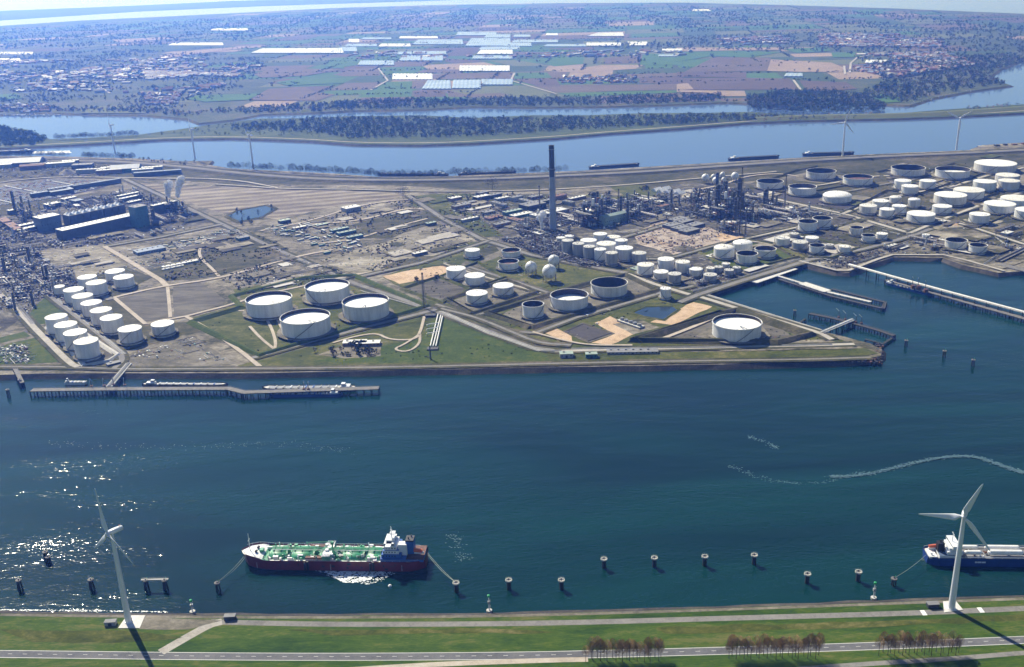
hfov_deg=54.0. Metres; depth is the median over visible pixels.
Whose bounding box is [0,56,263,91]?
village houses
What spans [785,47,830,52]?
field
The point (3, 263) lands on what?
process column
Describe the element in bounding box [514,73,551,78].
field
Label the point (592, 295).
tank apron
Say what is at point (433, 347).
pipe manifold
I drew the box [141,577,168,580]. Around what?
footbridge
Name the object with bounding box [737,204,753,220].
process structure
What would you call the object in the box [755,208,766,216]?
process structure
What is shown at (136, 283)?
tank apron
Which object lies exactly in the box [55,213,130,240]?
power hall
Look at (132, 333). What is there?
storage tank
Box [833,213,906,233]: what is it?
pipeline
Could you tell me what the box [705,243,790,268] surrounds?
grass field
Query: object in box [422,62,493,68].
field
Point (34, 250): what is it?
process structure
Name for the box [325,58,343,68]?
field
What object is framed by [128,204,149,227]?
tower block
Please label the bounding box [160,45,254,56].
field
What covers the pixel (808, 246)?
bund floor
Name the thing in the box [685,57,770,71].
field
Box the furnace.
[151,209,159,226]
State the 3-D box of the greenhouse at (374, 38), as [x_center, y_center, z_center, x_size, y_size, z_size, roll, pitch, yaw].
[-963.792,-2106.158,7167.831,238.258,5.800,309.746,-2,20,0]
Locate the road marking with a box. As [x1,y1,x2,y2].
[68,640,1003,656]
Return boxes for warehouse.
[0,157,45,166]
[0,163,12,168]
[19,163,45,169]
[29,188,64,197]
[33,161,75,167]
[47,182,87,189]
[48,187,73,196]
[62,159,78,162]
[71,163,93,168]
[72,178,120,189]
[76,168,105,173]
[96,168,121,174]
[110,164,141,172]
[131,167,153,173]
[133,169,181,176]
[141,165,162,170]
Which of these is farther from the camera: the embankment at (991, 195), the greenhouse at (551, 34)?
the greenhouse at (551, 34)
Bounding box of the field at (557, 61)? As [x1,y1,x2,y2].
[534,57,584,65]
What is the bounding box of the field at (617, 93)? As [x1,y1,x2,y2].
[559,90,676,96]
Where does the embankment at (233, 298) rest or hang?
on the ground at (232, 354)
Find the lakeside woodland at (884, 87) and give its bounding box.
[863,52,1023,101]
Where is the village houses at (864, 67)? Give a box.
[817,32,978,73]
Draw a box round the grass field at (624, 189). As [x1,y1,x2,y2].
[586,185,657,198]
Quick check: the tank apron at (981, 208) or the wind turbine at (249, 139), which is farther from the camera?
the wind turbine at (249, 139)
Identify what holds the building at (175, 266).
on the ground at (232, 354)
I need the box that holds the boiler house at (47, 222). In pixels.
[32,213,61,231]
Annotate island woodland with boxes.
[0,124,46,145]
[149,116,387,137]
[231,111,793,137]
[752,102,1018,120]
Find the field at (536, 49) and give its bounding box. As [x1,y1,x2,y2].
[477,48,575,51]
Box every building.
[0,217,11,226]
[4,221,22,232]
[7,209,19,214]
[16,225,37,233]
[17,222,33,226]
[43,201,60,208]
[60,196,76,201]
[70,198,83,203]
[106,360,120,365]
[116,191,138,197]
[118,194,140,201]
[126,199,141,204]
[133,245,165,254]
[150,199,180,213]
[161,259,198,267]
[162,264,183,269]
[235,235,249,240]
[278,218,290,223]
[292,225,306,229]
[315,222,328,225]
[329,226,348,232]
[336,229,355,235]
[341,204,360,212]
[342,339,366,345]
[346,234,363,239]
[354,340,380,345]
[412,250,427,256]
[425,221,436,225]
[460,216,478,221]
[502,208,522,215]
[509,211,532,217]
[518,200,545,210]
[529,210,549,219]
[543,207,566,214]
[559,351,572,357]
[585,351,596,357]
[599,210,625,225]
[606,348,658,354]
[662,222,683,228]
[667,216,687,221]
[670,224,690,231]
[673,218,693,223]
[678,227,699,234]
[684,221,704,227]
[897,245,909,249]
[1000,230,1013,235]
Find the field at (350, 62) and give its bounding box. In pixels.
[333,57,356,68]
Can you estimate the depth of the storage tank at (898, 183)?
2010.99 m
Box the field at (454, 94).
[447,90,507,97]
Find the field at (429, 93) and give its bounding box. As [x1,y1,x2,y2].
[413,90,445,96]
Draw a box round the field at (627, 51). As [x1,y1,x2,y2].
[589,48,651,53]
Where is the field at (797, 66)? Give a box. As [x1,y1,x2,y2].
[767,59,842,71]
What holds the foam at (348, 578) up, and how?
on the water
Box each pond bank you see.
[224,204,277,222]
[563,323,614,342]
[630,305,680,320]
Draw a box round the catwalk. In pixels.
[864,337,894,344]
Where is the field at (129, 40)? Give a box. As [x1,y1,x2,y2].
[114,37,172,41]
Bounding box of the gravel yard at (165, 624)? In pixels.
[139,618,220,629]
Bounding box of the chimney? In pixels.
[548,145,556,229]
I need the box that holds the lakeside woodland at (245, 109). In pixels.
[0,101,310,115]
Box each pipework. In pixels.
[0,192,189,312]
[409,245,731,336]
[497,188,830,266]
[686,225,1023,286]
[748,161,1023,259]
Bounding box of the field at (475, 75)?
[433,72,511,78]
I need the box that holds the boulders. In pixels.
[840,343,883,364]
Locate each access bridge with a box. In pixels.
[106,362,131,391]
[774,274,802,283]
[820,319,854,333]
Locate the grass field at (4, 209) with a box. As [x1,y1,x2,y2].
[0,191,122,214]
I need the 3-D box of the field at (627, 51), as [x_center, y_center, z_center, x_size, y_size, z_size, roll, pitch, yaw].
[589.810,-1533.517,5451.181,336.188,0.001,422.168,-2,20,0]
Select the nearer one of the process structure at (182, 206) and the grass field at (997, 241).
the grass field at (997, 241)
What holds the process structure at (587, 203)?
on the ground at (232, 354)
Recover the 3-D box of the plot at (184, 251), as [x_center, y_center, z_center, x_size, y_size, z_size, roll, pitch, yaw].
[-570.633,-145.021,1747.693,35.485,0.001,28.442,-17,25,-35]
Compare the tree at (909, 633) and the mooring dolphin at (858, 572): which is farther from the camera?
the mooring dolphin at (858, 572)
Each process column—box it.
[0,257,6,272]
[10,191,15,208]
[10,292,16,310]
[21,209,25,222]
[25,246,30,260]
[28,291,34,304]
[41,266,45,279]
[44,265,48,278]
[589,191,596,208]
[619,196,622,210]
[625,200,629,222]
[669,189,673,202]
[713,184,721,210]
[715,172,718,185]
[723,181,728,204]
[733,197,737,220]
[735,177,742,201]
[740,192,745,212]
[761,189,768,204]
[771,191,774,202]
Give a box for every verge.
[0,176,173,182]
[0,293,79,368]
[0,597,1023,618]
[23,273,129,367]
[105,223,223,246]
[184,177,279,187]
[215,171,771,191]
[249,308,437,358]
[359,240,490,276]
[404,195,629,272]
[432,273,651,314]
[438,307,571,346]
[441,262,542,293]
[466,266,550,292]
[478,284,695,334]
[554,341,855,353]
[559,208,712,260]
[631,272,836,339]
[646,241,722,259]
[720,225,797,243]
[747,192,907,232]
[750,240,806,258]
[770,175,880,191]
[809,166,938,196]
[839,167,1023,213]
[906,191,1023,233]
[935,216,1023,243]
[936,183,997,199]
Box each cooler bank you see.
[652,196,668,201]
[688,210,705,216]
[979,240,993,244]
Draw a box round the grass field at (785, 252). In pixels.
[773,233,857,258]
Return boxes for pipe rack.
[9,242,42,251]
[35,264,71,272]
[35,278,46,287]
[64,240,87,246]
[125,201,149,208]
[155,213,168,221]
[541,250,561,255]
[557,211,573,216]
[567,218,588,224]
[640,211,657,216]
[745,194,758,198]
[760,208,790,216]
[766,206,792,212]
[891,244,905,249]
[907,235,937,241]
[995,224,1014,231]
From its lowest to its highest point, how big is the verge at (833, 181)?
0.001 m
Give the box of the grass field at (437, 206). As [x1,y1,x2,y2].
[409,193,502,236]
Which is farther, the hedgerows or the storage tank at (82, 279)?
the hedgerows
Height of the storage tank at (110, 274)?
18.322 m
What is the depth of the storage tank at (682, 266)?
1513.02 m
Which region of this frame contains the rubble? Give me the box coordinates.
[635,221,730,251]
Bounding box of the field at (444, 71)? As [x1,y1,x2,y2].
[417,69,459,72]
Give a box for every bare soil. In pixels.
[119,287,167,321]
[172,282,225,316]
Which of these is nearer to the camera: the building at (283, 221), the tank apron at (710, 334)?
the tank apron at (710, 334)
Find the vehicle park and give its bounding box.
[4,179,107,199]
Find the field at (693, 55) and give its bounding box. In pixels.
[677,51,779,60]
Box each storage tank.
[45,312,68,335]
[53,285,65,295]
[54,321,77,343]
[63,286,84,305]
[63,328,87,349]
[72,292,93,312]
[73,336,100,361]
[77,273,96,289]
[80,299,102,319]
[85,279,107,296]
[89,306,112,327]
[100,313,123,335]
[105,268,124,283]
[113,273,134,289]
[117,324,143,346]
[151,320,175,337]
[245,291,292,320]
[279,308,330,340]
[304,278,349,305]
[342,293,388,323]
[446,265,465,280]
[464,247,479,258]
[464,272,484,285]
[466,289,487,306]
[493,281,513,297]
[497,258,518,272]
[501,247,520,258]
[522,300,543,320]
[550,288,588,312]
[556,236,564,240]
[562,238,573,254]
[564,235,573,238]
[572,241,583,256]
[580,238,596,247]
[583,244,594,258]
[590,277,627,299]
[593,231,607,241]
[594,247,605,262]
[596,240,615,251]
[605,250,617,266]
[607,234,620,240]
[615,238,627,245]
[615,245,632,261]
[631,250,645,263]
[637,261,653,275]
[653,269,668,281]
[657,256,673,272]
[659,286,670,299]
[668,271,681,284]
[675,259,689,275]
[689,266,702,278]
[703,272,716,283]
[706,266,714,272]
[712,313,762,341]
[714,244,734,259]
[714,265,722,273]
[722,261,729,269]
[724,268,733,276]
[732,239,752,250]
[733,265,741,274]
[736,250,757,264]
[754,245,776,259]
[757,178,783,189]
[774,235,789,246]
[788,183,816,196]
[789,232,799,236]
[792,239,807,251]
[798,219,817,232]
[805,235,818,243]
[806,168,835,180]
[809,243,825,254]
[812,215,831,228]
[822,190,851,204]
[825,243,833,248]
[838,244,850,254]
[843,174,872,186]
[849,225,863,236]
[859,203,876,214]
[861,233,875,243]
[872,198,888,208]
[876,231,887,240]
[879,207,894,218]
[889,195,901,204]
[891,164,925,177]
[892,203,906,215]
[893,178,911,190]
[901,184,918,195]
[906,210,935,224]
[907,197,920,208]
[919,178,935,189]
[922,233,929,241]
[932,203,951,214]
[933,191,966,206]
[935,166,970,180]
[944,237,967,248]
[953,186,984,200]
[968,211,989,224]
[968,242,987,254]
[972,178,996,192]
[974,159,1016,173]
[983,199,1015,215]
[995,172,1020,185]
[997,178,1019,191]
[1000,194,1023,206]
[1014,207,1023,220]
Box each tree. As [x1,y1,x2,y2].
[227,161,233,168]
[288,163,296,170]
[396,184,409,195]
[485,177,497,190]
[581,645,589,654]
[586,637,596,658]
[588,642,596,653]
[593,636,602,657]
[595,638,605,661]
[603,640,612,653]
[608,637,616,657]
[612,644,620,654]
[618,639,627,661]
[625,638,634,660]
[633,642,641,654]
[640,644,649,662]
[643,636,652,657]
[645,642,654,653]
[653,638,664,660]
[725,640,733,652]
[727,633,737,647]
[731,638,741,657]
[740,638,749,656]
[743,636,751,655]
[747,641,755,652]
[754,635,761,655]
[756,642,763,654]
[761,634,769,654]
[763,637,773,655]
[771,638,781,655]
[778,636,788,657]
[786,637,792,654]
[789,640,796,655]
[793,635,801,655]
[794,639,803,655]
[801,638,807,655]
[804,635,814,657]
[807,633,817,655]
[812,637,821,658]
[816,632,824,654]
[875,635,884,655]
[879,631,887,648]
[883,635,892,654]
[888,633,896,652]
[891,637,899,654]
[895,630,905,652]
[898,634,909,655]
[902,631,911,652]
[906,638,915,651]
[912,631,920,652]
[913,636,923,650]
[918,631,928,651]
[921,638,929,654]
[927,633,938,655]
[933,631,942,650]
[939,635,946,655]
[946,638,954,654]
[948,631,957,651]
[952,637,961,655]
[956,634,964,652]
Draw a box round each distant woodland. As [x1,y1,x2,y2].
[0,5,1023,47]
[0,47,265,107]
[270,32,834,94]
[592,26,1023,60]
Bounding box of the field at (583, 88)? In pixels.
[536,84,676,91]
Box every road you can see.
[0,293,80,366]
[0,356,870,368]
[0,636,1023,660]
[3,176,177,181]
[22,272,124,367]
[33,252,114,299]
[102,246,168,285]
[106,224,221,245]
[113,271,371,323]
[122,178,554,351]
[174,177,276,187]
[184,316,261,365]
[211,606,1023,626]
[220,171,776,190]
[252,309,435,357]
[360,240,487,275]
[370,68,387,89]
[406,195,626,272]
[435,276,650,314]
[440,308,571,345]
[443,263,539,292]
[469,266,547,291]
[511,73,556,93]
[520,285,692,332]
[555,343,854,351]
[559,209,708,259]
[628,273,833,339]
[646,243,719,258]
[677,228,932,302]
[694,173,795,189]
[721,226,797,243]
[747,192,907,232]
[772,175,892,190]
[800,254,1003,270]
[807,170,934,196]
[843,167,1023,213]
[849,52,881,71]
[908,191,1023,232]
[935,217,1023,243]
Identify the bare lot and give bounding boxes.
[51,245,144,277]
[111,242,182,269]
[129,335,233,365]
[165,229,248,248]
[218,257,349,296]
[318,342,382,357]
[319,225,477,274]
[408,279,464,299]
[478,242,526,264]
[563,185,622,196]
[613,319,658,333]
[663,321,790,337]
[697,325,769,337]
[932,219,1002,229]
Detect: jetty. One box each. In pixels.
[29,385,379,398]
[777,279,881,310]
[798,282,830,295]
[808,312,895,338]
[826,291,871,304]
[830,288,886,310]
[847,263,1023,316]
[884,279,1023,321]
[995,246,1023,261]
[995,263,1023,271]
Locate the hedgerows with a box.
[2,2,1023,106]
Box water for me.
[0,0,1023,613]
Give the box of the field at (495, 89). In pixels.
[451,86,520,93]
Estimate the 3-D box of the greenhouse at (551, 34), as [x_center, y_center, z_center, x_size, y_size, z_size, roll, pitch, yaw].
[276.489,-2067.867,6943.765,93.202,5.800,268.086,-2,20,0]
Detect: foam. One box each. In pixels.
[2,609,165,612]
[324,571,347,578]
[326,571,383,582]
[357,572,394,583]
[446,534,469,561]
[728,465,864,484]
[748,436,778,448]
[824,454,1023,477]
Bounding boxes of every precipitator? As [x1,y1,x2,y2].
[62,212,76,225]
[71,210,83,223]
[78,209,90,222]
[85,207,97,220]
[92,206,104,218]
[99,205,111,216]
[106,203,118,215]
[113,202,125,214]
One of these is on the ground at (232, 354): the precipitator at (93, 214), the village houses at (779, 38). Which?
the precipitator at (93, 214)
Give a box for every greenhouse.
[0,52,32,54]
[0,58,19,62]
[168,42,223,45]
[210,28,247,30]
[251,48,343,52]
[334,47,356,51]
[344,44,376,46]
[349,39,358,42]
[357,60,393,65]
[361,37,390,39]
[378,43,410,46]
[392,73,432,79]
[393,51,411,54]
[399,36,437,38]
[399,55,420,60]
[413,39,462,44]
[413,51,445,54]
[422,55,442,60]
[422,80,450,89]
[452,79,480,88]
[456,32,495,35]
[460,65,509,71]
[465,38,510,45]
[472,55,512,58]
[477,50,512,54]
[479,46,519,49]
[481,79,512,85]
[484,34,510,37]
[505,42,531,46]
[512,39,557,42]
[513,34,530,36]
[543,44,585,46]
[546,33,557,35]
[587,32,623,36]
[587,42,620,45]
[627,41,646,45]
[658,54,676,56]
[662,48,681,50]
[692,9,710,10]
[784,73,802,76]
[865,60,886,63]
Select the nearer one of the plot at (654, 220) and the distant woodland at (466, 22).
the plot at (654, 220)
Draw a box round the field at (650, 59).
[640,54,681,64]
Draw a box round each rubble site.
[635,221,720,256]
[716,231,742,241]
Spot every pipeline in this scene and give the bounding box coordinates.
[1,283,34,323]
[46,290,126,353]
[360,290,429,309]
[439,311,541,351]
[571,343,832,348]
[692,255,811,290]
[706,294,821,329]
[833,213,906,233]
[854,255,879,263]
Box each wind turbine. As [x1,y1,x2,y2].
[95,490,132,623]
[108,119,115,153]
[188,120,195,159]
[244,129,254,168]
[831,110,852,155]
[919,484,989,610]
[948,111,971,149]
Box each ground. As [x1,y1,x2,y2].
[0,0,429,19]
[0,104,1023,149]
[0,143,1023,380]
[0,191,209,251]
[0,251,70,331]
[0,595,1023,666]
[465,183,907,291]
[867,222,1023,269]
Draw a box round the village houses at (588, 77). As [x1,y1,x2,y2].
[558,73,636,81]
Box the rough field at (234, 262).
[149,229,288,280]
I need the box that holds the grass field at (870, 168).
[742,154,1023,228]
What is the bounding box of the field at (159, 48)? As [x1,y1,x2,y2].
[118,44,212,52]
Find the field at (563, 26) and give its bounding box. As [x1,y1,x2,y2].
[503,25,601,27]
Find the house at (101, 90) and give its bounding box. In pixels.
[94,88,104,92]
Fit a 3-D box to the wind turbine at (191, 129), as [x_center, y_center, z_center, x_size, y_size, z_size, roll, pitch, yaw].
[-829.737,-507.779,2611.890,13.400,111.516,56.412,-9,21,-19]
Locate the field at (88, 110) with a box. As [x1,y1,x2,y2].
[80,105,146,112]
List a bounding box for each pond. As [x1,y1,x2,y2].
[229,206,272,220]
[567,324,608,340]
[635,307,675,318]
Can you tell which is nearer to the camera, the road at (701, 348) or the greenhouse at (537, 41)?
the road at (701, 348)
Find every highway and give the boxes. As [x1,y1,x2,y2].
[47,149,1023,179]
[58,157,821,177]
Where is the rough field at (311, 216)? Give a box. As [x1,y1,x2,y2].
[252,210,345,234]
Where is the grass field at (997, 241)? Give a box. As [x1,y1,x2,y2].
[971,227,1023,246]
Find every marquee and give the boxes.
[651,187,661,191]
[656,188,667,192]
[674,190,685,194]
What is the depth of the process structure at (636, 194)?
1982.03 m
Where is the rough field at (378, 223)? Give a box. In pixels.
[346,210,439,237]
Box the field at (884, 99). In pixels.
[875,93,900,102]
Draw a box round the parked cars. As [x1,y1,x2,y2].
[0,178,106,204]
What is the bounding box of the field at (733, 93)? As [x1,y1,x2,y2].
[677,90,745,95]
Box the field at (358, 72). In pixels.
[333,68,379,75]
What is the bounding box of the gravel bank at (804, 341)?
[720,339,854,351]
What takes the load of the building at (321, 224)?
on the ground at (232, 354)
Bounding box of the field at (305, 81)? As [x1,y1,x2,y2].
[277,78,343,84]
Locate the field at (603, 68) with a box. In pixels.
[555,65,641,71]
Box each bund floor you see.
[66,267,201,349]
[85,347,112,364]
[455,287,528,310]
[460,261,490,282]
[503,277,650,323]
[778,173,842,182]
[789,238,834,254]
[886,176,944,189]
[926,166,959,183]
[989,165,1023,185]
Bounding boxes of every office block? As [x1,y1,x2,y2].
[447,196,461,201]
[451,202,471,209]
[460,200,476,203]
[473,194,489,199]
[476,191,488,194]
[481,209,494,214]
[484,214,502,220]
[488,192,501,197]
[490,201,507,207]
[493,220,510,227]
[494,196,508,201]
[507,217,523,222]
[508,195,522,201]
[518,198,531,202]
[527,194,542,199]
[538,198,555,202]
[548,193,566,199]
[562,200,574,205]
[568,195,585,200]
[656,204,669,209]
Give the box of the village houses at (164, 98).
[0,92,179,110]
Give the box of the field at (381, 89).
[359,81,411,96]
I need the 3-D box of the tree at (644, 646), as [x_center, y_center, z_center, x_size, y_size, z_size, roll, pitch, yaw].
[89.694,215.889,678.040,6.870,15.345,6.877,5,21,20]
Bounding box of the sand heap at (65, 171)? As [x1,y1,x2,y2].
[58,169,75,174]
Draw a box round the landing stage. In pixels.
[12,366,24,387]
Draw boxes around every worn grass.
[0,629,180,642]
[294,628,549,635]
[656,614,1023,633]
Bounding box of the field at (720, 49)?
[677,47,780,50]
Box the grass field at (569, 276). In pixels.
[383,242,843,347]
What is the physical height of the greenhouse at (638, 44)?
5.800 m
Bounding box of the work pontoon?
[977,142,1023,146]
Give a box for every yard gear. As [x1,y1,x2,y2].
[0,164,195,248]
[147,193,561,233]
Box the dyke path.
[14,110,1023,145]
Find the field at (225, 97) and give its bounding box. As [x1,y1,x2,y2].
[189,93,259,101]
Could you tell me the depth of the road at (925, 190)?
2025.31 m
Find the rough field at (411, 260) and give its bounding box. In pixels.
[383,256,431,272]
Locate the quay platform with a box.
[748,268,797,285]
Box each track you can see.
[114,249,332,296]
[158,619,221,653]
[166,287,171,316]
[198,238,219,275]
[239,310,276,347]
[248,326,273,348]
[260,199,407,230]
[311,208,423,223]
[311,218,427,243]
[332,316,424,342]
[362,657,587,666]
[395,334,420,351]
[533,331,631,344]
[664,319,711,336]
[802,651,1023,666]
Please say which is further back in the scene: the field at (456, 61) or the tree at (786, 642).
the field at (456, 61)
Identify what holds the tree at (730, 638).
on the ground at (252, 639)
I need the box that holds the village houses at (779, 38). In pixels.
[353,35,802,57]
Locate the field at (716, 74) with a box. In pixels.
[677,72,745,76]
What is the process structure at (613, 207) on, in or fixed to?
on the ground at (232, 354)
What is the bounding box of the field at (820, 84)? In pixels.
[799,80,856,90]
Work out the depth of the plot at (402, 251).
1688.38 m
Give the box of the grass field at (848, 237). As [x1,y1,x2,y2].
[832,222,905,245]
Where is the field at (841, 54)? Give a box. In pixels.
[831,52,872,56]
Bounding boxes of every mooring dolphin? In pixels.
[15,578,22,589]
[42,549,47,560]
[45,555,51,563]
[87,577,94,589]
[142,578,149,589]
[161,577,168,589]
[214,580,220,590]
[452,579,459,592]
[505,576,511,589]
[558,576,564,589]
[601,555,606,568]
[651,554,657,567]
[701,553,707,565]
[751,553,757,564]
[804,570,810,583]
[855,568,861,581]
[891,575,896,586]
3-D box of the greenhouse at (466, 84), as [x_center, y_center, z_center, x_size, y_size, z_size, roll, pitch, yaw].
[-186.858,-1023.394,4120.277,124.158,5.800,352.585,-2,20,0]
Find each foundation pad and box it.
[118,615,144,627]
[943,601,962,612]
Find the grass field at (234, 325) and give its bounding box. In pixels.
[188,277,434,354]
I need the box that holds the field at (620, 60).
[604,55,642,63]
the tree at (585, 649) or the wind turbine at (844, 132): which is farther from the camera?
the wind turbine at (844, 132)
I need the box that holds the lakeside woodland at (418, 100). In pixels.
[310,91,727,111]
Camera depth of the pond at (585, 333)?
1292.70 m
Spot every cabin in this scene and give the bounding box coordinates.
[103,618,116,625]
[223,613,235,620]
[926,601,939,608]
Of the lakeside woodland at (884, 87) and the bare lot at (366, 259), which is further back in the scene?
the lakeside woodland at (884, 87)
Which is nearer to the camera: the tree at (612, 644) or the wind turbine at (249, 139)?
the tree at (612, 644)
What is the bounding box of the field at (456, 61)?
[445,58,483,62]
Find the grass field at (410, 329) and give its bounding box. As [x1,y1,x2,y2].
[0,315,877,369]
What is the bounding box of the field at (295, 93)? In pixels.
[252,87,334,100]
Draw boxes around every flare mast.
[421,272,426,306]
[617,189,619,211]
[737,167,743,234]
[744,210,746,234]
[783,175,786,207]
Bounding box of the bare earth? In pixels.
[753,189,854,208]
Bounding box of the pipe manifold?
[425,313,442,350]
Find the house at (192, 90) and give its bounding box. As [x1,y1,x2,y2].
[188,89,196,92]
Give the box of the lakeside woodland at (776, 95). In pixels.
[746,88,886,112]
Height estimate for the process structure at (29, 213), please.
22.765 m
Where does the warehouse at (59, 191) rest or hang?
on the ground at (232, 354)
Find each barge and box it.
[0,148,33,152]
[32,151,70,153]
[64,378,86,384]
[142,379,227,386]
[261,382,355,389]
[269,388,342,397]
[377,172,447,175]
[458,170,514,175]
[589,163,639,168]
[728,155,778,160]
[802,151,853,155]
[885,279,932,295]
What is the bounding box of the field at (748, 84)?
[677,78,798,89]
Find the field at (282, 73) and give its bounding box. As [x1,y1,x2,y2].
[255,68,341,77]
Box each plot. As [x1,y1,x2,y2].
[73,252,89,255]
[80,259,99,263]
[87,231,123,238]
[172,249,195,253]
[173,243,208,251]
[180,216,204,221]
[205,242,226,247]
[207,233,231,240]
[215,241,253,249]
[219,246,241,251]
[248,270,270,276]
[261,278,294,287]
[267,279,292,287]
[273,267,314,277]
[278,262,292,265]
[280,263,307,271]
[282,256,297,259]
[291,268,331,277]
[309,219,325,222]
[312,225,327,227]
[337,216,352,220]
[374,229,386,232]
[378,207,393,211]
[383,247,416,256]
[385,243,419,249]
[386,225,409,229]
[388,249,411,255]
[389,242,404,246]
[391,256,407,260]
[396,222,425,228]
[397,210,412,213]
[414,197,435,201]
[416,236,446,241]
[427,233,450,238]
[428,245,456,251]
[429,198,446,202]
[436,232,458,237]
[440,239,466,245]
[443,226,465,231]
[444,214,460,218]
[456,200,488,204]
[467,204,491,209]
[504,220,533,227]
[644,216,670,222]
[681,275,690,280]
[743,222,758,227]
[744,264,768,271]
[755,242,772,245]
[757,220,782,226]
[764,233,803,241]
[774,187,788,191]
[781,204,804,208]
[787,217,806,222]
[825,244,854,253]
[835,222,870,231]
[838,214,854,218]
[842,218,867,224]
[852,195,870,199]
[892,218,904,221]
[918,205,930,208]
[926,230,957,237]
[930,240,944,243]
[941,220,959,225]
[961,236,980,240]
[963,223,980,227]
[981,154,1000,157]
[987,245,1009,252]
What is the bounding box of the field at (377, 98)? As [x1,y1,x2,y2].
[358,97,413,102]
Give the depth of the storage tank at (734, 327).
1249.92 m
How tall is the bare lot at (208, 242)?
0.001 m
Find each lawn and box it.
[0,332,29,342]
[0,338,58,363]
[30,298,62,323]
[311,318,548,362]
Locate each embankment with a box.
[44,326,119,365]
[186,274,430,356]
[227,205,274,221]
[300,275,354,295]
[399,276,472,303]
[439,261,506,288]
[443,278,539,313]
[483,272,659,329]
[564,323,611,341]
[627,307,815,345]
[632,306,678,319]
[698,238,799,270]
[773,165,853,191]
[779,235,859,258]
[848,189,932,218]
[875,163,935,181]
[919,181,999,205]
[925,162,983,184]
[953,208,1005,227]
[969,192,1011,214]
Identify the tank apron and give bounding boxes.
[73,350,103,359]
[112,282,137,288]
[116,335,145,344]
[149,328,177,336]
[242,304,297,319]
[276,322,335,340]
[302,291,354,304]
[338,308,394,322]
[462,280,486,285]
[464,298,490,304]
[490,290,515,295]
[496,265,520,270]
[520,312,546,318]
[547,301,591,311]
[587,287,630,298]
[707,328,765,343]
[711,254,735,258]
[734,259,759,263]
[754,184,784,189]
[786,190,818,195]
[803,175,837,179]
[819,198,854,203]
[840,180,875,185]
[887,171,927,176]
[903,217,938,223]
[930,199,969,205]
[931,173,973,178]
[941,245,968,249]
[966,219,991,223]
[970,166,1020,173]
[979,207,1013,213]
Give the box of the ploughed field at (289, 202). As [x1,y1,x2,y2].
[141,183,403,218]
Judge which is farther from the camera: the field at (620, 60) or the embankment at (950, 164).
the field at (620, 60)
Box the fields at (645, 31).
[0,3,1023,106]
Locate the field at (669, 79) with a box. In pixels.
[640,76,681,82]
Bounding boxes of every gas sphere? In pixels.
[525,261,536,275]
[542,264,556,281]
[548,254,558,268]
[701,173,709,181]
[731,172,738,181]
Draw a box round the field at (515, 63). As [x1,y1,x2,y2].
[492,60,549,65]
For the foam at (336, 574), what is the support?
on the water
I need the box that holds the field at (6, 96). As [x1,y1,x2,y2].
[0,93,21,100]
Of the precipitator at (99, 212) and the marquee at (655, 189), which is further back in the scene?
the marquee at (655, 189)
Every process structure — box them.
[0,242,8,250]
[5,300,12,307]
[7,252,16,258]
[12,277,19,288]
[12,288,26,295]
[14,283,32,290]
[15,202,26,219]
[15,270,24,278]
[17,227,29,238]
[23,266,31,273]
[25,206,32,217]
[30,247,41,255]
[30,275,44,282]
[38,280,51,287]
[47,272,66,280]
[48,202,55,209]
[63,199,71,205]
[63,268,75,278]
[102,196,114,201]
[114,197,121,202]
[130,186,138,191]
[164,196,175,212]
[167,212,176,221]
[177,201,186,214]
[183,210,190,216]
[520,223,532,229]
[532,217,545,224]
[574,204,597,227]
[579,200,590,206]
[589,197,606,224]
[602,196,614,204]
[607,203,618,213]
[622,199,633,205]
[629,190,641,200]
[629,206,637,217]
[630,199,641,206]
[633,200,650,207]
[634,204,647,211]
[691,187,698,197]
[691,192,700,207]
[697,279,705,284]
[704,210,721,220]
[709,200,727,220]
[716,219,738,234]
[719,181,724,192]
[721,190,738,216]
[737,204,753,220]
[744,198,751,205]
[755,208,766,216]
[760,209,776,218]
[762,200,775,209]
[791,210,802,217]
[881,244,893,250]
[929,244,938,250]
[1002,243,1015,250]
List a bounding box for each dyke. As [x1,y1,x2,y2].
[46,148,1023,182]
[752,106,1023,120]
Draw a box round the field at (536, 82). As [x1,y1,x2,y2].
[516,79,559,85]
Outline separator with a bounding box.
[617,317,644,328]
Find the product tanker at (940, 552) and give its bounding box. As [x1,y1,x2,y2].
[923,532,1023,566]
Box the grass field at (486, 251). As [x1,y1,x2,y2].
[478,245,498,258]
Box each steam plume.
[166,180,172,197]
[175,176,183,197]
[538,211,545,229]
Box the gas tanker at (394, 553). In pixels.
[242,526,427,571]
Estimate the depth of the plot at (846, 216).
1816.90 m
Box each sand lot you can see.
[383,266,446,283]
[544,328,571,342]
[592,316,632,343]
[652,302,711,324]
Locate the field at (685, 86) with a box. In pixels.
[677,83,692,89]
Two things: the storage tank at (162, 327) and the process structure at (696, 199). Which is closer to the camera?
the storage tank at (162, 327)
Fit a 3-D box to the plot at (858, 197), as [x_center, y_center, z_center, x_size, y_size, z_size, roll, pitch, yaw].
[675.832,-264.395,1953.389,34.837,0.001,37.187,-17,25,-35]
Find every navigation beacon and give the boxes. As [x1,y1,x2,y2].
[189,599,195,613]
[486,594,491,612]
[871,581,876,599]

